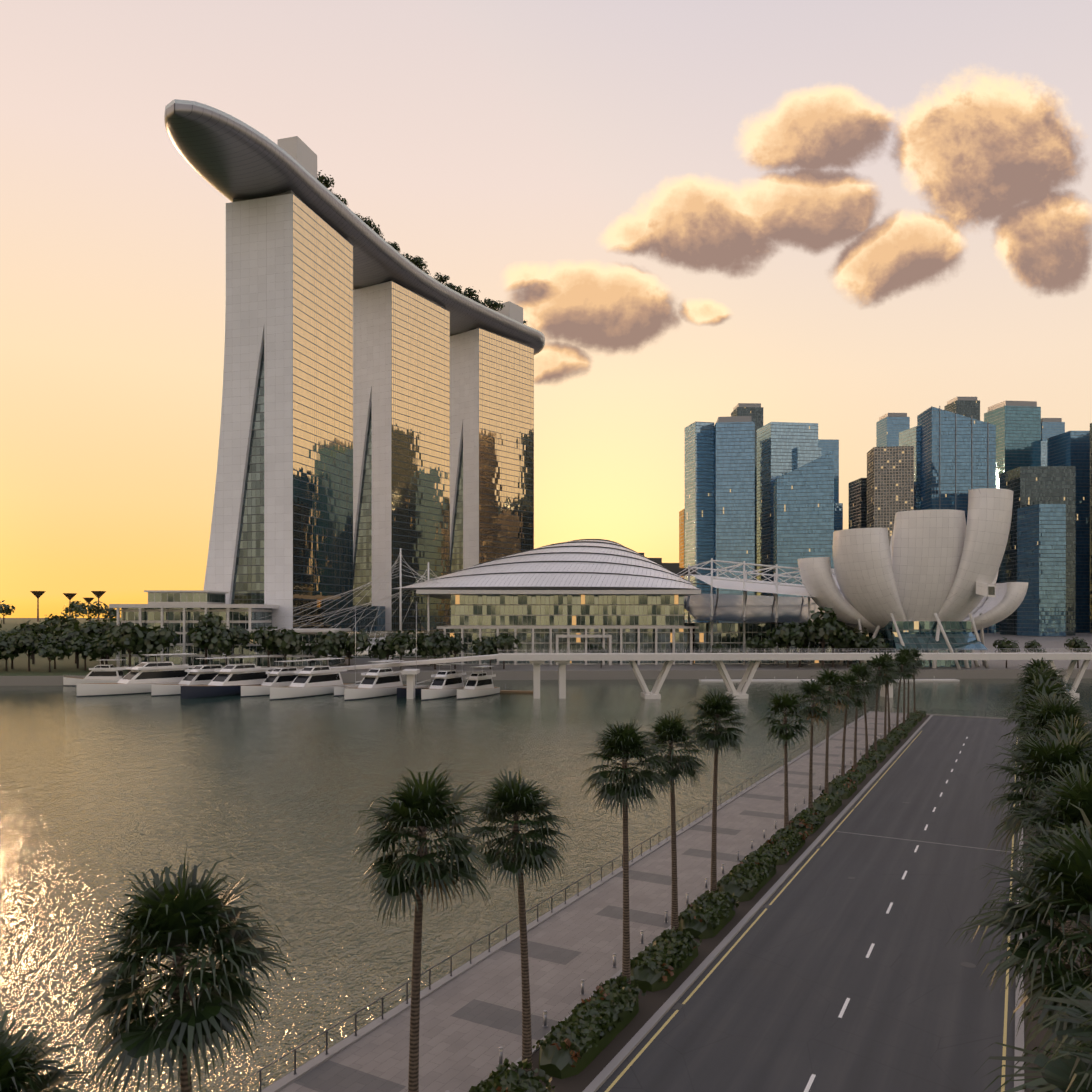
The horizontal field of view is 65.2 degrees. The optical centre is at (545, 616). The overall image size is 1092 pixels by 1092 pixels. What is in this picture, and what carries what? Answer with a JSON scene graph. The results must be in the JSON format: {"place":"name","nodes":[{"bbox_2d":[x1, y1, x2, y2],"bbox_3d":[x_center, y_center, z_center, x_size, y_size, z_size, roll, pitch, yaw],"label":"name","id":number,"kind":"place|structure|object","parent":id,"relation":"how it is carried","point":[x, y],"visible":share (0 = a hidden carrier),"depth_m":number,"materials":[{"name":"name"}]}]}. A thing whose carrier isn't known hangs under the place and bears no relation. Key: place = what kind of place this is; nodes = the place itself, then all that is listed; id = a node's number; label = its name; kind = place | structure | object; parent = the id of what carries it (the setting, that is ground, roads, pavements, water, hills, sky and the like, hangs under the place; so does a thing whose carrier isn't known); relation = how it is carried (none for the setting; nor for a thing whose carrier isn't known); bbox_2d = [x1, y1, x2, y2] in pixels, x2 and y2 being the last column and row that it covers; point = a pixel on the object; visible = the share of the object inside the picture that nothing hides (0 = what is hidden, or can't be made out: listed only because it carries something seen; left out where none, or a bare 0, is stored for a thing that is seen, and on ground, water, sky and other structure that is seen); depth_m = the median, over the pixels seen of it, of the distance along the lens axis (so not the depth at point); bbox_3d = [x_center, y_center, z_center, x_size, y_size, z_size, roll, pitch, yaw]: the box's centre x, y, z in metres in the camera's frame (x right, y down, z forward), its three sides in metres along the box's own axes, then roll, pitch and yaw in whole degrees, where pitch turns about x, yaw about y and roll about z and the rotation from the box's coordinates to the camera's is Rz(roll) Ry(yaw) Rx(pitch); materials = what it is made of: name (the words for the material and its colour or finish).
{"place":"outdoors","nodes":[
{"label":"outdoors","id":0,"kind":"place"},
{"bbox_2d":[0,621,442,657],"bbox_3d":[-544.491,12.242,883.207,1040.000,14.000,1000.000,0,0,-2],"label":"garden hill","id":1,"kind":"structure","parent":0,"point":[8,625],"depth_m":577.95,"materials":[{"name":"green plant"}]},
{"bbox_2d":[109,590,350,668],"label":"low-rise building","id":2,"kind":"structure","parent":0,"point":[177,611],"depth_m":316.97,"materials":[{"name":"white glass"}]},
{"bbox_2d":[0,678,1091,1091],"bbox_3d":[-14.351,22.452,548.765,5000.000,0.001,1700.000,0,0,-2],"label":"water","id":3,"kind":"structure","parent":0,"point":[100,792],"depth_m":96.68,"materials":[{"name":"grey liquid"}]},
{"bbox_2d":[63,657,126,685],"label":"yacht","id":4,"kind":"object","parent":3,"relation":"on","point":[104,673],"visible":0.75,"depth_m":275.50,"materials":[{"name":"white plastic"}]},
{"bbox_2d":[76,648,196,696],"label":"yacht","id":5,"kind":"object","parent":3,"relation":"on","point":[141,677],"visible":0.83,"depth_m":250.22,"materials":[{"name":"white plastic"}]},
{"bbox_2d":[151,654,235,695],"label":"yacht","id":6,"kind":"object","parent":3,"relation":"on","point":[204,674],"visible":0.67,"depth_m":249.64,"materials":[{"name":"white plastic"}]},
{"bbox_2d":[181,651,276,698],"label":"yacht","id":7,"kind":"object","parent":3,"relation":"on","point":[229,679],"visible":0.73,"depth_m":244.66,"materials":[{"name":"white plastic"}]},
{"bbox_2d":[241,657,310,696],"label":"yacht","id":8,"kind":"object","parent":3,"relation":"on","point":[281,676],"visible":0.69,"depth_m":246.61,"materials":[{"name":"white plastic"}]},
{"bbox_2d":[270,655,353,699],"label":"yacht","id":9,"kind":"object","parent":3,"relation":"on","point":[317,680],"visible":0.88,"depth_m":241.84,"materials":[{"name":"white plastic"}]},
{"bbox_2d":[344,656,406,700],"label":"yacht","id":10,"kind":"object","parent":3,"relation":"on","point":[379,682],"visible":0.85,"depth_m":239.17,"materials":[{"name":"white plastic"}]},
{"bbox_2d":[421,663,465,699],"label":"yacht","id":11,"kind":"object","parent":3,"relation":"on","point":[445,683],"visible":0.83,"depth_m":237.62,"materials":[{"name":"white plastic"}]},
{"bbox_2d":[457,662,499,698],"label":"yacht","id":12,"kind":"object","parent":3,"relation":"on","point":[479,684],"visible":0.96,"depth_m":238.89,"materials":[{"name":"white plastic"}]},
{"bbox_2d":[330,653,1091,698],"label":"pedestrian bridge","id":13,"kind":"structure","parent":3,"relation":"in","point":[537,659],"depth_m":233.00,"materials":[{"name":"white concrete"}]},
{"bbox_2d":[699,677,959,681],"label":"floating pontoon","id":14,"kind":"object","parent":3,"relation":"on","point":[758,680],"visible":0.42,"depth_m":294.85,"materials":[{"name":"white concrete"}]},
{"bbox_2d":[0,619,1091,685],"bbox_3d":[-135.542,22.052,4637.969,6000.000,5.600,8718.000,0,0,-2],"label":"shore ground","id":15,"kind":"structure","parent":0,"point":[37,674],"depth_m":308.78,"materials":[{"name":"grey concrete"}]},
{"bbox_2d":[6,631,56,670],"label":"tree","id":16,"kind":"object","parent":15,"relation":"on","point":[30,643],"visible":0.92,"depth_m":298.46,"materials":[{"name":"green plant"}]},
{"bbox_2d":[11,620,59,663],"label":"tree","id":17,"kind":"object","parent":15,"relation":"on","point":[27,627],"visible":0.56,"depth_m":343.06,"materials":[{"name":"green plant"}]},
{"bbox_2d":[35,639,68,671],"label":"tree","id":18,"kind":"object","parent":15,"relation":"on","point":[50,650],"visible":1,"depth_m":292.18,"materials":[{"name":"green plant"}]},
{"bbox_2d":[81,638,119,664],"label":"tree","id":19,"kind":"object","parent":15,"relation":"on","point":[94,651],"visible":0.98,"depth_m":295.82,"materials":[{"name":"green plant"}]},
{"bbox_2d":[106,621,147,672],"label":"plaza tree","id":20,"kind":"object","parent":15,"relation":"on","point":[127,638],"visible":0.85,"depth_m":289.81,"materials":[{"name":"green plant"}]},
{"bbox_2d":[131,624,178,660],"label":"plaza tree","id":21,"kind":"object","parent":15,"relation":"on","point":[155,642],"visible":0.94,"depth_m":293.21,"materials":[{"name":"green plant"}]},
{"bbox_2d":[187,611,225,664],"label":"plaza tree","id":22,"kind":"object","parent":15,"relation":"on","point":[198,636],"visible":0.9,"depth_m":296.75,"materials":[{"name":"green plant"}]},
{"bbox_2d":[204,625,252,665],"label":"plaza tree","id":23,"kind":"object","parent":15,"relation":"on","point":[228,640],"visible":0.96,"depth_m":294.30,"materials":[{"name":"green plant"}]},
{"bbox_2d":[247,625,283,670],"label":"plaza tree","id":24,"kind":"object","parent":15,"relation":"on","point":[269,641],"visible":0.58,"depth_m":294.77,"materials":[{"name":"green plant"}]},
{"bbox_2d":[204,190,352,658],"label":"hotel tower","id":25,"kind":"structure","parent":15,"relation":"on","point":[281,534],"depth_m":348.26,"materials":[{"name":"white concrete"}]},
{"bbox_2d":[164,99,544,354],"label":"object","id":26,"kind":"structure","parent":25,"relation":"on","point":[229,157],"depth_m":344.25,"materials":[{"name":"grey metal"}]},
{"bbox_2d":[267,136,522,322],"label":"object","id":27,"kind":"structure","parent":26,"relation":"on","point":[299,151],"depth_m":347.51,"materials":[{"name":"grey"}]},
{"bbox_2d":[256,626,307,666],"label":"plaza tree","id":28,"kind":"object","parent":15,"relation":"on","point":[289,642],"visible":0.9,"depth_m":293.95,"materials":[{"name":"green plant"}]},
{"bbox_2d":[305,631,348,663],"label":"plaza tree","id":29,"kind":"object","parent":15,"relation":"on","point":[322,647],"visible":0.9,"depth_m":298.20,"materials":[{"name":"green plant"}]},
{"bbox_2d":[261,548,439,666],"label":"cable-stay masts","id":30,"kind":"object","parent":15,"relation":"on","point":[400,614],"visible":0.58,"depth_m":328.29,"materials":[{"name":"white metal"}]},
{"bbox_2d":[329,629,371,665],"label":"plaza tree","id":31,"kind":"object","parent":15,"relation":"on","point":[362,641],"visible":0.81,"depth_m":301.12,"materials":[{"name":"green plant"}]},
{"bbox_2d":[353,605,384,657],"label":"mbs lobby link","id":32,"kind":"object","parent":15,"relation":"on","point":[378,622],"visible":0.13,"depth_m":414.49,"materials":[{"name":"glass"}]},
{"bbox_2d":[336,631,443,656],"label":"glass arcade","id":33,"kind":"object","parent":15,"relation":"on","point":[374,635],"visible":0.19,"depth_m":327.98,"materials":[{"name":"grey"}]},
{"bbox_2d":[353,281,449,630],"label":"hotel tower","id":34,"kind":"structure","parent":15,"relation":"on","point":[401,417],"depth_m":440.91,"materials":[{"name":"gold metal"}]},
{"bbox_2d":[382,630,422,669],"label":"plaza tree","id":35,"kind":"object","parent":15,"relation":"on","point":[404,642],"visible":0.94,"depth_m":304.26,"materials":[{"name":"green plant"}]},
{"bbox_2d":[414,629,455,668],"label":"plaza tree","id":36,"kind":"object","parent":15,"relation":"on","point":[432,644],"visible":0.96,"depth_m":307.06,"materials":[{"name":"green plant"}]},
{"bbox_2d":[450,327,533,606],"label":"hotel tower","id":37,"kind":"structure","parent":15,"relation":"on","point":[491,445],"depth_m":512.42,"materials":[{"name":"gold glass"}]},
{"bbox_2d":[731,403,762,465],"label":"tower","id":38,"kind":"structure","parent":15,"relation":"on","point":[754,411],"depth_m":1359.48,"materials":[{"name":"glass"}]},
{"bbox_2d":[675,558,862,664],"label":"canopy pavilion","id":39,"kind":"structure","parent":15,"relation":"on","point":[765,613],"depth_m":343.96,"materials":[{"name":"white paint"}]},
{"bbox_2d":[766,621,805,667],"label":"plaza tree","id":40,"kind":"object","parent":15,"relation":"on","point":[782,635],"visible":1,"depth_m":315.89,"materials":[{"name":"green plant"}]},
{"bbox_2d":[804,607,843,667],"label":"plaza tree","id":41,"kind":"object","parent":15,"relation":"on","point":[825,628],"visible":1,"depth_m":313.91,"materials":[{"name":"green plant"}]},
{"bbox_2d":[818,439,838,502],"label":"skyscraper","id":42,"kind":"structure","parent":15,"relation":"on","point":[827,445],"depth_m":1312.68,"materials":[{"name":"blue glass"}]},
{"bbox_2d":[876,413,909,446],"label":"skyscraper","id":43,"kind":"structure","parent":15,"relation":"on","point":[890,427],"depth_m":1366.66,"materials":[{"name":"blue glass"}]},
{"bbox_2d":[899,426,920,509],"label":"skyscraper","id":44,"kind":"structure","parent":15,"relation":"on","point":[910,436],"depth_m":1011.49,"materials":[{"name":"blue glass"}]},
{"bbox_2d":[798,488,1027,633],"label":"art science museum petals","id":45,"kind":"object","parent":15,"relation":"on","point":[926,565],"visible":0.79,"depth_m":313.59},
{"bbox_2d":[840,613,988,669],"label":"museum base","id":46,"kind":"object","parent":15,"relation":"on","point":[940,636],"visible":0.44,"depth_m":318.85,"materials":[{"name":"blue glass"}]},
{"bbox_2d":[944,397,979,419],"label":"skyscraper","id":47,"kind":"structure","parent":15,"relation":"on","point":[967,406],"depth_m":1420.71,"materials":[{"name":"grey glass"}]},
{"bbox_2d":[392,539,701,664],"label":"domed pavilion building","id":48,"kind":"structure","parent":0,"point":[586,594],"depth_m":342.16,"materials":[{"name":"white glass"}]},
{"bbox_2d":[278,712,906,1091],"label":"promenade paving","id":49,"kind":"structure","parent":0,"point":[470,1022],"depth_m":50.95,"materials":[{"name":"grey concrete"}]},
{"bbox_2d":[685,421,713,622],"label":"skyscraper","id":50,"kind":"structure","parent":0,"point":[699,492],"depth_m":965.83,"materials":[{"name":"blue glass"}]},
{"bbox_2d":[714,416,754,622],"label":"skyscraper","id":51,"kind":"structure","parent":0,"point":[734,488],"depth_m":935.90,"materials":[{"name":"blue glass"}]},
{"bbox_2d":[757,422,820,595],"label":"skyscraper","id":52,"kind":"structure","parent":0,"point":[783,448],"depth_m":998.43,"materials":[{"name":"blue glass"}]},
{"bbox_2d":[515,715,1086,1091],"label":"planter soil","id":53,"kind":"structure","parent":0,"point":[650,1003],"depth_m":46.84,"materials":[{"name":"brown soil"}]},
{"bbox_2d":[0,1010,98,1091],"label":"palm","id":54,"kind":"object","parent":53,"relation":"on","point":[21,1062],"visible":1,"depth_m":19.53,"materials":[{"name":"green plant"}]},
{"bbox_2d":[64,848,294,1091],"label":"palm","id":55,"kind":"object","parent":53,"relation":"on","point":[181,918],"visible":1,"depth_m":21.85,"materials":[{"name":"green plant"}]},
{"bbox_2d":[351,762,497,1091],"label":"palm","id":56,"kind":"object","parent":53,"relation":"on","point":[428,804],"visible":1,"depth_m":29.47,"materials":[{"name":"green plant"}]},
{"bbox_2d":[469,1058,555,1091],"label":"hedge","id":57,"kind":"object","parent":53,"relation":"on","point":[503,1078],"visible":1,"depth_m":35.91,"materials":[{"name":"green plant"}]},
{"bbox_2d":[457,767,576,1073],"bbox_3d":[-1.426,13.527,37.573,5.544,14.470,5.283,0,0,-2],"label":"palm","id":58,"kind":"object","parent":53,"relation":"on","point":[514,797],"visible":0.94,"depth_m":36.86,"materials":[{"name":"green plant"}]},
{"bbox_2d":[532,974,645,1078],"bbox_3d":[2.278,19.943,42.282,2.475,1.713,8.566,0,0,29],"label":"hedge","id":59,"kind":"object","parent":53,"relation":"on","point":[581,1037],"visible":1,"depth_m":40.92,"materials":[{"name":"green plant"}]},
{"bbox_2d":[580,718,676,984],"bbox_3d":[4.393,13.113,47.468,5.618,15.298,5.442,0,0,-2],"label":"palm","id":60,"kind":"object","parent":53,"relation":"on","point":[624,743],"visible":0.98,"depth_m":46.67,"materials":[{"name":"green plant"}]},
{"bbox_2d":[620,927,702,991],"bbox_3d":[6.979,20.032,50.516,2.772,1.539,7.042,0,0,30],"label":"hedge","id":61,"kind":"object","parent":53,"relation":"on","point":[665,958],"visible":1,"depth_m":49.28,"materials":[{"name":"green plant"}]},
{"bbox_2d":[632,708,709,932],"bbox_3d":[7.999,13.298,54.175,5.168,14.928,5.414,0,0,-2],"label":"palm","id":62,"kind":"object","parent":53,"relation":"on","point":[670,731],"visible":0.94,"depth_m":53.91,"materials":[{"name":"green plant"}]},
{"bbox_2d":[678,890,739,938],"bbox_3d":[10.988,19.991,57.928,2.833,1.600,6.466,0,0,30],"label":"hedge","id":63,"kind":"object","parent":53,"relation":"on","point":[706,914],"visible":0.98,"depth_m":56.51,"materials":[{"name":"green plant"}]},
{"bbox_2d":[684,687,751,892],"bbox_3d":[12.316,12.897,61.693,5.033,15.730,5.286,0,0,-34],"label":"palm","id":64,"kind":"object","parent":53,"relation":"on","point":[714,708],"visible":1,"depth_m":61.09,"materials":[{"name":"green plant"}]},
{"bbox_2d":[717,851,778,901],"bbox_3d":[15.768,19.959,66.361,2.764,1.671,9.434,0,0,29],"label":"hedge","id":65,"kind":"object","parent":53,"relation":"on","point":[749,876],"visible":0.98,"depth_m":64.84,"materials":[{"name":"green plant"}]},
{"bbox_2d":[753,825,809,864],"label":"hedge","id":66,"kind":"object","parent":53,"relation":"on","point":[784,845],"visible":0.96,"depth_m":74.85,"materials":[{"name":"green plant"}]},
{"bbox_2d":[756,689,814,829],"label":"palm","id":67,"kind":"object","parent":53,"relation":"on","point":[785,702],"visible":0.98,"depth_m":80.52,"materials":[{"name":"green plant"}]},
{"bbox_2d":[789,807,826,834],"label":"hedge","id":68,"kind":"object","parent":53,"relation":"on","point":[810,821],"visible":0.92,"depth_m":83.35,"materials":[{"name":"green plant"}]},
{"bbox_2d":[793,679,838,808],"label":"palm","id":69,"kind":"object","parent":53,"relation":"on","point":[809,689],"visible":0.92,"depth_m":88.06,"materials":[{"name":"green plant"}]},
{"bbox_2d":[813,791,841,815],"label":"hedge","id":70,"kind":"object","parent":53,"relation":"on","point":[829,803],"visible":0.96,"depth_m":90.61,"materials":[{"name":"green plant"}]},
{"bbox_2d":[809,666,854,793],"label":"palm","id":71,"kind":"object","parent":53,"relation":"on","point":[832,678],"visible":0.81,"depth_m":96.22,"materials":[{"name":"green plant"}]},
{"bbox_2d":[822,775,857,798],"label":"hedge","id":72,"kind":"object","parent":53,"relation":"on","point":[845,787],"visible":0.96,"depth_m":98.75,"materials":[{"name":"green plant"}]},
{"bbox_2d":[827,669,867,775],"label":"palm","id":73,"kind":"object","parent":53,"relation":"on","point":[851,677],"visible":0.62,"depth_m":104.03,"materials":[{"name":"green plant"}]},
{"bbox_2d":[840,660,880,768],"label":"palm","id":74,"kind":"object","parent":53,"relation":"on","point":[861,670],"visible":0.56,"depth_m":111.92,"materials":[{"name":"green plant"}]},
{"bbox_2d":[864,654,898,750],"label":"palm","id":75,"kind":"object","parent":53,"relation":"on","point":[880,661],"visible":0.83,"depth_m":127.70,"materials":[{"name":"green plant"}]},
{"bbox_2d":[891,652,917,726],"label":"palm","id":76,"kind":"object","parent":53,"relation":"on","point":[903,659],"visible":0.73,"depth_m":150.65,"materials":[{"name":"green plant"}]},
{"bbox_2d":[945,803,1091,1089],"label":"palm","id":77,"kind":"object","parent":53,"relation":"on","point":[1065,868],"visible":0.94,"depth_m":22.17,"materials":[{"name":"green plant"}]},
{"bbox_2d":[975,723,1091,1050],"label":"palm","id":78,"kind":"object","parent":53,"relation":"on","point":[1040,755],"visible":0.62,"depth_m":39.71,"materials":[{"name":"green plant"}]},
{"bbox_2d":[975,947,1091,1091],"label":"palm","id":79,"kind":"object","parent":53,"relation":"on","point":[1069,1070],"visible":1,"depth_m":14.77,"materials":[{"name":"green plant"}]},
{"bbox_2d":[999,672,1075,780],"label":"palm","id":80,"kind":"object","parent":53,"relation":"on","point":[1038,687],"visible":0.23,"depth_m":74.58,"materials":[{"name":"green plant"}]},
{"bbox_2d":[1008,665,1069,712],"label":"palm","id":81,"kind":"object","parent":53,"relation":"on","point":[1036,675],"visible":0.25,"depth_m":93.33,"materials":[{"name":"green plant"}]},
{"bbox_2d":[997,709,1091,962],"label":"palm","id":82,"kind":"object","parent":53,"relation":"on","point":[1075,726],"visible":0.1,"depth_m":48.35,"materials":[{"name":"green plant"}]},
{"bbox_2d":[999,686,1091,760],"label":"palm","id":83,"kind":"object","parent":53,"relation":"on","point":[1018,714],"visible":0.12,"depth_m":66.94,"materials":[{"name":"green plant"}]},
{"bbox_2d":[1000,755,1091,1053],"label":"palm","id":84,"kind":"object","parent":53,"relation":"on","point":[1077,791],"visible":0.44,"depth_m":31.60,"materials":[{"name":"green plant"}]},
{"bbox_2d":[1007,691,1091,925],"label":"palm","id":85,"kind":"object","parent":53,"relation":"on","point":[1056,708],"visible":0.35,"depth_m":57.16,"materials":[{"name":"green plant"}]},
{"bbox_2d":[774,450,833,597],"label":"skyscraper","id":86,"kind":"structure","parent":0,"point":[803,511],"depth_m":908.27,"materials":[{"name":"teal glass"}]},
{"bbox_2d":[596,716,1091,1091],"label":"road","id":87,"kind":"structure","parent":0,"point":[761,1008],"depth_m":50.95,"materials":[{"name":"grey asphalt"}]},
{"bbox_2d":[605,731,1017,1091],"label":"road markings","id":88,"kind":"object","parent":87,"relation":"on","point":[810,1082],"visible":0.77,"depth_m":48.98,"materials":[{"name":"white paint"}]},
{"bbox_2d":[849,478,866,528],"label":"skyscraper","id":89,"kind":"structure","parent":0,"point":[857,503],"depth_m":1038.97,"materials":[{"name":"brown glass"}]},
{"bbox_2d":[867,446,913,544],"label":"skyscraper","id":90,"kind":"structure","parent":0,"point":[890,482],"depth_m":951.97,"materials":[{"name":"beige concrete"}]},
{"bbox_2d":[917,406,995,632],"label":"skyscraper","id":91,"kind":"structure","parent":0,"point":[958,456],"depth_m":974.38,"materials":[{"name":"teal glass"}]},
{"bbox_2d":[984,401,1040,631],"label":"skyscraper","id":92,"kind":"structure","parent":0,"point":[1018,432],"depth_m":1027.47,"materials":[{"name":"blue glass"}]},
{"bbox_2d":[1000,466,1074,635],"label":"skyscraper","id":93,"kind":"structure","parent":0,"point":[1030,485],"depth_m":854.71,"materials":[{"name":"grey glass"}]},
{"bbox_2d":[1017,504,1065,636],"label":"skyscraper","id":94,"kind":"structure","parent":0,"point":[1041,556],"depth_m":813.90,"materials":[{"name":"teal glass"}]},
{"bbox_2d":[1041,418,1064,440],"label":"skyscraper","id":95,"kind":"structure","parent":0,"point":[1051,427],"depth_m":1322.93,"materials":[{"name":"blue glass"}]},
{"bbox_2d":[1047,431,1089,632],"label":"skyscraper","id":96,"kind":"structure","parent":0,"point":[1070,448],"depth_m":998.01,"materials":[{"name":"blue glass"}]},
{"bbox_2d":[1090,423,1091,633],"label":"skyscraper","id":97,"kind":"structure","parent":0,"point":[1090,528],"depth_m":954.56,"materials":[{"name":"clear glass"}]},
{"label":"quay ground","id":98,"kind":"structure","parent":0,"visible":0},
{"bbox_2d":[261,711,1091,1091],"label":"kerbs","id":99,"kind":"structure","parent":98,"relation":"on","point":[611,1067],"depth_m":49.55,"materials":[{"name":"grey concrete"}]},
{"bbox_2d":[223,706,1087,1091],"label":"quay railing","id":100,"kind":"object","parent":99,"relation":"on","point":[511,934],"visible":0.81,"depth_m":51.44,"materials":[{"name":"grey metal"}]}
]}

